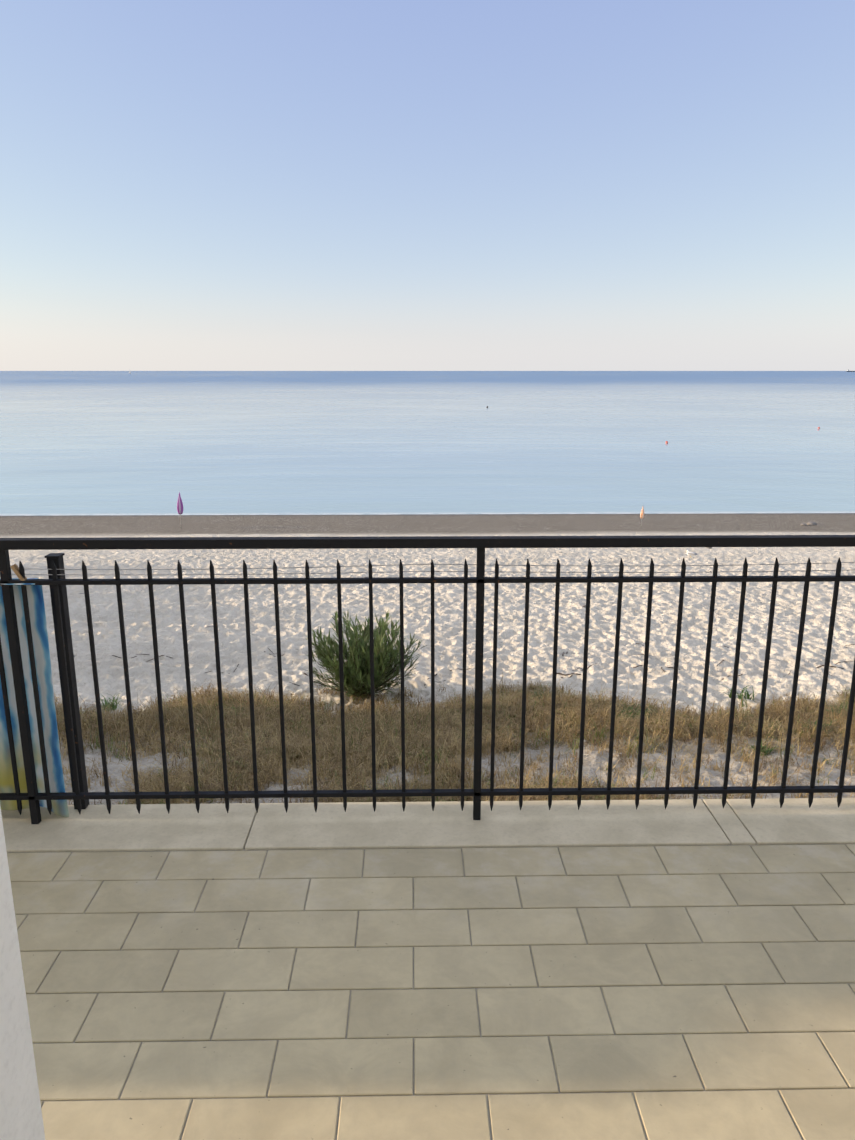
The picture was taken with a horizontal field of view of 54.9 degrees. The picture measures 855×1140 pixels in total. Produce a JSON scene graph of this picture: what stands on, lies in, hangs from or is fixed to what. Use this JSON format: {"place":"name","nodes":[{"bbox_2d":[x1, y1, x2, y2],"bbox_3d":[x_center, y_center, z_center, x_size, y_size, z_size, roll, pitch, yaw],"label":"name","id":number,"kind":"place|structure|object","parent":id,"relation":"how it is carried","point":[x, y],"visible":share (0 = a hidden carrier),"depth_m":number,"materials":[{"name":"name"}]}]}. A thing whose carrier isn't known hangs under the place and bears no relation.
{"place":"outdoors","nodes":[
{"label":"outdoors","id":0,"kind":"place"},
{"bbox_2d":[0,513,854,804],"bbox_3d":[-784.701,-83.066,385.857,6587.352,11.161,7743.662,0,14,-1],"label":"beach ground","id":1,"kind":"structure","parent":0,"point":[448,605],"depth_m":19.16,"materials":[{"name":"white sand"}]},
{"bbox_2d":[177,491,182,527],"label":"closed beach umbrella","id":2,"kind":"object","parent":1,"relation":"on","point":[180,506],"visible":0.98,"depth_m":41.40,"materials":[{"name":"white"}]},
{"bbox_2d":[303,608,426,700],"bbox_3d":[-1.041,1.331,12.987,1.955,1.385,1.987,9,16,33],"label":"beach shrub","id":3,"kind":"object","parent":1,"relation":"on","point":[356,670],"visible":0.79,"depth_m":12.83,"materials":[{"name":"green plant"}]},
{"bbox_2d":[17,812,854,1139],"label":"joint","id":4,"kind":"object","parent":1,"relation":"on","point":[451,988],"depth_m":2.08,"materials":[{"name":"grey concrete"}]},
{"bbox_2d":[0,806,44,1139],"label":"wall","id":5,"kind":"structure","parent":4,"relation":"on","point":[21,1118],"depth_m":1.07,"materials":[{"name":"white paint"}]},
{"bbox_2d":[44,553,89,808],"bbox_3d":[-1.240,2.005,3.234,0.048,4.232,0.048,0,14,-1],"label":"fence post","id":6,"kind":"object","parent":4,"relation":"attached to","point":[57,559],"visible":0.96,"depth_m":2.83,"materials":[{"name":"black metal"}]},
{"bbox_2d":[1,798,854,852],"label":"terrace kerb","id":7,"kind":"structure","parent":4,"relation":"on","point":[386,825],"depth_m":2.83,"materials":[{"name":"concrete"}]},
{"bbox_2d":[0,535,854,823],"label":"iron railing","id":8,"kind":"object","parent":7,"relation":"on","point":[32,796],"visible":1,"depth_m":2.72,"materials":[{"name":"black metal"}]},
{"bbox_2d":[10,564,26,585],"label":"clothes pegs","id":9,"kind":"object","parent":8,"relation":"attached to","point":[15,568],"visible":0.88,"depth_m":2.63,"materials":[{"name":"brown wood"}]},
{"bbox_2d":[0,578,68,816],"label":"beach towel","id":10,"kind":"object","parent":8,"relation":"hanging from","point":[38,622],"visible":0.46,"depth_m":2.82,"materials":[{"name":"fabric"}]},
{"bbox_2d":[11,562,854,574],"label":"clothesline wires","id":11,"kind":"object","parent":8,"relation":"attached to","point":[417,571],"visible":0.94,"depth_m":2.68,"materials":[{"name":"grey metal"}]},
{"bbox_2d":[7,844,854,1139],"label":"terrace tiles","id":12,"kind":"object","parent":4,"relation":"on","point":[183,1060],"visible":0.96,"depth_m":2.08,"materials":[{"name":"beige tile"}]},
{"bbox_2d":[54,673,854,804],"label":"dry dune grass","id":13,"kind":"structure","parent":1,"relation":"on","point":[358,749],"depth_m":10.86,"materials":[{"name":"brown plant"}]},
{"bbox_2d":[74,521,854,741],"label":"stones","id":14,"kind":"object","parent":1,"relation":"on","point":[808,523],"visible":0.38,"depth_m":15.24,"materials":[{"name":"white stone"}]},
{"bbox_2d":[93,682,849,755],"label":"small plants","id":15,"kind":"object","parent":1,"relation":"on","point":[745,695],"visible":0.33,"depth_m":12.17,"materials":[{"name":"green plant"}]},
{"bbox_2d":[640,507,643,525],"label":"closed beach umbrella","id":16,"kind":"object","parent":1,"relation":"on","point":[642,514],"visible":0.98,"depth_m":42.15,"materials":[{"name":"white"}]},
{"bbox_2d":[686,550,697,557],"bbox_3d":[9.651,-0.553,30.056,0.521,0.318,0.160,13,19,42],"label":"seagull","id":17,"kind":"object","parent":1,"relation":"on","point":[689,553],"visible":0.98,"depth_m":30.02,"materials":[{"name":"white"}]},
{"bbox_2d":[0,371,854,515],"bbox_3d":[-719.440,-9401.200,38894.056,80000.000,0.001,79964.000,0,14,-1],"label":"sea water","id":18,"kind":"structure","parent":0,"point":[290,442],"depth_m":94.83,"materials":[{"name":"blue liquid"}]},
{"bbox_2d":[0,0,854,370],"label":"sky","id":19,"kind":"structure","parent":0,"point":[186,185],"materials":[{"name":"blue"}]}
]}

